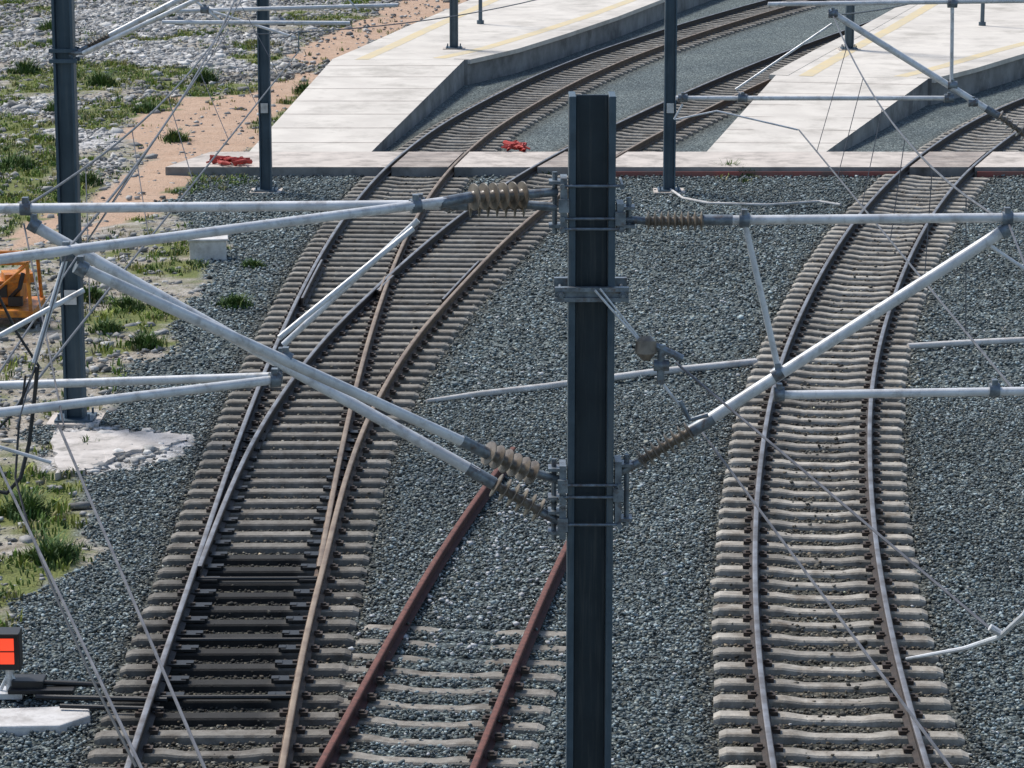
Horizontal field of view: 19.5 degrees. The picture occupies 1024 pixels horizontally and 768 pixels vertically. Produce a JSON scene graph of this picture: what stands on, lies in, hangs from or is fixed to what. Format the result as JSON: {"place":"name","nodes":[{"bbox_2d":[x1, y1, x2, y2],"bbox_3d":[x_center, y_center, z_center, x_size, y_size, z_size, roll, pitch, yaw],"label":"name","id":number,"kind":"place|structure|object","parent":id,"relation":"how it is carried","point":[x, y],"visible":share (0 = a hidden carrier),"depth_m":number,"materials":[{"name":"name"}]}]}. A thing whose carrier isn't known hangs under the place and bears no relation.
{"place":"outdoors","nodes":[
{"label":"outdoors","id":0,"kind":"place"},
{"bbox_2d":[0,0,1023,767],"bbox_3d":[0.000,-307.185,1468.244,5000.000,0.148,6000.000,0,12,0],"label":"ground","id":1,"kind":"structure","parent":0,"point":[642,86],"depth_m":51.41,"materials":[{"name":"grey gravel"}]},
{"bbox_2d":[0,627,24,698],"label":"dwarf signal","id":2,"kind":"object","parent":1,"relation":"on","point":[11,653],"visible":1,"depth_m":31.64,"materials":[{"name":"red"}]},
{"bbox_2d":[0,147,39,170],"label":"weed shrub","id":3,"kind":"object","parent":1,"relation":"on","point":[28,162],"visible":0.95,"depth_m":71.23,"materials":[{"name":"green plant"}]},
{"bbox_2d":[0,251,44,327],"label":"orange track maintenance machine","id":4,"kind":"object","parent":1,"relation":"on","point":[18,300],"visible":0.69,"depth_m":51.79,"materials":[{"name":"orange paint"}]},
{"bbox_2d":[6,56,45,74],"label":"weed shrub","id":5,"kind":"object","parent":1,"relation":"on","point":[27,68],"visible":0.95,"depth_m":91.25,"materials":[{"name":"green plant"}]},
{"bbox_2d":[0,481,58,521],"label":"weed shrub","id":6,"kind":"object","parent":1,"relation":"on","point":[33,506],"visible":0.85,"depth_m":39.41,"materials":[{"name":"green plant"}]},
{"bbox_2d":[35,15,51,30],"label":"weed shrub","id":7,"kind":"object","parent":1,"relation":"on","point":[47,25],"visible":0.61,"depth_m":104.56,"materials":[{"name":"green plant"}]},
{"bbox_2d":[0,707,90,735],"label":"concrete slab","id":8,"kind":"structure","parent":1,"relation":"on","point":[24,721],"depth_m":30.92,"materials":[{"name":"white concrete"}]},
{"bbox_2d":[17,523,92,566],"bbox_3d":[-5.717,2.034,37.111,1.020,0.439,1.016,6,14,27],"label":"weed shrub","id":9,"kind":"object","parent":1,"relation":"on","point":[52,550],"visible":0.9,"depth_m":37.10,"materials":[{"name":"green plant"}]},
{"bbox_2d":[41,97,78,111],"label":"weed shrub","id":10,"kind":"object","parent":1,"relation":"on","point":[49,108],"visible":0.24,"depth_m":81.90,"materials":[{"name":"green plant"}]},
{"bbox_2d":[80,167,104,186],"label":"weed shrub","id":11,"kind":"object","parent":1,"relation":"on","point":[91,179],"visible":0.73,"depth_m":68.53,"materials":[{"name":"green plant"}]},
{"bbox_2d":[83,283,112,302],"bbox_3d":[-7.677,-1.673,54.428,0.823,0.367,0.902,0,12,0],"label":"weed shrub","id":12,"kind":"object","parent":1,"relation":"on","point":[95,292],"visible":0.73,"depth_m":54.41,"materials":[{"name":"green plant"}]},
{"bbox_2d":[83,67,121,87],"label":"weed shrub","id":13,"kind":"object","parent":1,"relation":"on","point":[104,80],"visible":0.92,"depth_m":87.86,"materials":[{"name":"green plant"}]},
{"bbox_2d":[85,314,124,335],"bbox_3d":[-7.016,-1.024,51.527,0.639,0.324,0.757,8,14,31],"label":"weed shrub","id":14,"kind":"object","parent":1,"relation":"on","point":[111,326],"visible":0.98,"depth_m":51.46,"materials":[{"name":"green plant"}]},
{"bbox_2d":[50,429,186,480],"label":"broken concrete slab","id":15,"kind":"structure","parent":1,"relation":"on","point":[85,455],"depth_m":43.10,"materials":[{"name":"grey concrete"}]},
{"bbox_2d":[104,293,149,312],"bbox_3d":[-6.897,-1.493,53.521,0.970,0.398,0.931,0,12,0],"label":"weed shrub","id":16,"kind":"object","parent":1,"relation":"on","point":[127,301],"visible":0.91,"depth_m":53.46,"materials":[{"name":"green plant"}]},
{"bbox_2d":[127,99,160,113],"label":"weed shrub","id":17,"kind":"object","parent":1,"relation":"on","point":[148,107],"visible":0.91,"depth_m":81.76,"materials":[{"name":"green plant"}]},
{"bbox_2d":[124,327,167,351],"bbox_3d":[-6.172,-0.764,50.260,0.805,0.351,0.779,0,12,0],"label":"weed shrub","id":18,"kind":"object","parent":1,"relation":"on","point":[147,341],"visible":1,"depth_m":50.17,"materials":[{"name":"green plant"}]},
{"bbox_2d":[148,4,175,18],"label":"weed shrub","id":19,"kind":"object","parent":1,"relation":"on","point":[161,12],"visible":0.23,"depth_m":109.54,"materials":[{"name":"green plant"}]},
{"bbox_2d":[150,126,191,142],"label":"weed shrub","id":20,"kind":"object","parent":1,"relation":"on","point":[173,136],"visible":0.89,"depth_m":75.74,"materials":[{"name":"green plant"}]},
{"bbox_2d":[185,64,225,83],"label":"weed shrub","id":21,"kind":"object","parent":1,"relation":"on","point":[207,76],"visible":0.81,"depth_m":88.93,"materials":[{"name":"green plant"}]},
{"bbox_2d":[187,235,227,260],"bbox_3d":[-5.983,-2.676,58.785,0.800,0.445,0.580,-1,12,-6],"label":"concrete cable pit","id":22,"kind":"object","parent":1,"relation":"on","point":[209,248],"visible":0.73,"depth_m":58.54,"materials":[{"name":"grey concrete"}]},
{"bbox_2d":[47,0,397,427],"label":"catenary mast","id":23,"kind":"object","parent":1,"relation":"on","point":[65,50],"visible":1,"depth_m":43.79,"materials":[{"name":"metal"}]},
{"bbox_2d":[0,0,1023,767],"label":"overhead line","id":24,"kind":"object","parent":23,"relation":"attached to","point":[998,632],"visible":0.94,"depth_m":18.65,"materials":[{"name":"grey metal"}]},
{"bbox_2d":[211,292,254,310],"bbox_3d":[-5.003,-1.520,53.846,0.746,0.315,0.823,-10,16,-40],"label":"weed shrub","id":25,"kind":"object","parent":1,"relation":"on","point":[232,300],"visible":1,"depth_m":53.77,"materials":[{"name":"green plant"}]},
{"bbox_2d":[0,0,467,622],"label":"rubble stones","id":26,"kind":"object","parent":1,"relation":"on","point":[102,12],"visible":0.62,"depth_m":92.56,"materials":[{"name":"grey gravel"}]},
{"bbox_2d":[235,257,266,268],"bbox_3d":[-5.050,-2.342,57.877,0.625,0.216,0.545,0,12,0],"label":"weed shrub","id":27,"kind":"object","parent":1,"relation":"on","point":[254,263],"visible":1,"depth_m":57.80,"materials":[{"name":"green plant"}]},
{"bbox_2d":[249,0,282,194],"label":"catenary mast","id":28,"kind":"object","parent":1,"relation":"on","point":[265,124],"visible":0.94,"depth_m":67.00,"materials":[{"name":"metal"}]},
{"bbox_2d":[291,77,311,93],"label":"weed shrub","id":29,"kind":"object","parent":1,"relation":"on","point":[302,87],"visible":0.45,"depth_m":86.29,"materials":[{"name":"green plant"}]},
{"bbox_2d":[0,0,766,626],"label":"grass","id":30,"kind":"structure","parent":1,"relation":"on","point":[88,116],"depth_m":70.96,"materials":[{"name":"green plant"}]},
{"bbox_2d":[308,447,566,767],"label":"disused siding track","id":31,"kind":"structure","parent":1,"relation":"on","point":[507,691],"depth_m":31.95,"materials":[{"name":"concrete"}]},
{"bbox_2d":[35,0,871,767],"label":"railway turnout","id":32,"kind":"object","parent":1,"relation":"on","point":[459,288],"visible":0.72,"depth_m":43.60,"materials":[{"name":"concrete"}]},
{"bbox_2d":[249,0,710,151],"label":"station platform","id":33,"kind":"structure","parent":1,"relation":"on","point":[384,93],"depth_m":88.94,"materials":[{"name":"concrete"}]},
{"bbox_2d":[443,0,464,49],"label":"catenary mast","id":34,"kind":"object","parent":33,"relation":"on","point":[453,7],"visible":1,"depth_m":91.15,"materials":[{"name":"metal"}]},
{"bbox_2d":[477,0,483,23],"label":"lamp post","id":35,"kind":"object","parent":33,"relation":"on","point":[480,21],"visible":1,"depth_m":99.15,"materials":[{"name":"grey metal"}]},
{"bbox_2d":[348,481,616,654],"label":"pale stone chips","id":36,"kind":"object","parent":1,"relation":"on","point":[477,584],"visible":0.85,"depth_m":36.05,"materials":[{"name":"grey stone"}]},
{"bbox_2d":[0,174,1023,767],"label":"ballast gravel","id":37,"kind":"structure","parent":1,"relation":"on","point":[916,418],"depth_m":40.25,"materials":[{"name":"grey gravel"}]},
{"bbox_2d":[8,674,103,693],"bbox_3d":[-4.844,3.193,31.809,1.001,0.125,0.360,0,12,0],"label":"point machine","id":38,"kind":"object","parent":37,"relation":"on","point":[31,684],"visible":0.86,"depth_m":31.71,"materials":[{"name":"grey metal"}]},
{"bbox_2d":[0,91,1023,767],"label":"catenary mast","id":39,"kind":"object","parent":1,"relation":"on","point":[590,289],"visible":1,"depth_m":20.23,"materials":[{"name":"metal"}]},
{"bbox_2d":[426,358,757,402],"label":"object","id":40,"kind":"object","parent":1,"relation":"on","point":[645,373],"visible":0.89,"depth_m":47.57,"materials":[{"name":"white galvanised steel"}]},
{"bbox_2d":[165,152,1023,177],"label":"pedestrian level crossing","id":41,"kind":"object","parent":1,"relation":"on","point":[630,164],"visible":0.69,"depth_m":70.22,"materials":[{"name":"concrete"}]},
{"bbox_2d":[206,155,252,165],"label":"red plastic netting","id":42,"kind":"object","parent":41,"relation":"on","point":[226,160],"visible":0.99,"depth_m":70.06,"materials":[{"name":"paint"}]},
{"bbox_2d":[501,140,529,151],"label":"red plastic netting","id":43,"kind":"object","parent":41,"relation":"on","point":[516,145],"visible":1,"depth_m":72.54,"materials":[{"name":"paint"}]},
{"bbox_2d":[717,158,742,165],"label":"weed shrub","id":44,"kind":"object","parent":41,"relation":"on","point":[727,163],"visible":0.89,"depth_m":70.20,"materials":[{"name":"green plant"}]},
{"bbox_2d":[653,0,684,194],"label":"catenary mast","id":45,"kind":"object","parent":1,"relation":"on","point":[670,86],"visible":1,"depth_m":66.97,"materials":[{"name":"metal"}]},
{"bbox_2d":[670,188,840,205],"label":"ground cable","id":46,"kind":"object","parent":1,"relation":"on","point":[748,204],"visible":1,"depth_m":65.36,"materials":[{"name":"white plastic"}]},
{"bbox_2d":[673,0,1023,139],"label":"catenary cantilever","id":47,"kind":"object","parent":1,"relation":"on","point":[952,86],"visible":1,"depth_m":37.92,"materials":[{"name":"metal"}]},
{"bbox_2d":[707,3,1023,151],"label":"station platform","id":48,"kind":"structure","parent":1,"relation":"on","point":[990,54],"depth_m":85.06,"materials":[{"name":"concrete"}]},
{"bbox_2d":[837,0,860,50],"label":"catenary mast","id":49,"kind":"object","parent":48,"relation":"on","point":[849,36],"visible":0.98,"depth_m":90.91,"materials":[{"name":"metal"}]},
{"bbox_2d":[979,4,985,25],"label":"lamp post","id":50,"kind":"object","parent":48,"relation":"on","point":[982,18],"visible":1,"depth_m":98.56,"materials":[{"name":"grey metal"}]},
{"bbox_2d":[710,97,1023,767],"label":"railway track","id":51,"kind":"structure","parent":1,"relation":"on","point":[883,354],"depth_m":39.30,"materials":[{"name":"concrete"}]},
{"bbox_2d":[907,337,1023,349],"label":"metal pipe","id":52,"kind":"object","parent":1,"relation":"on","point":[959,343],"visible":1,"depth_m":50.22,"materials":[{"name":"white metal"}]}
]}

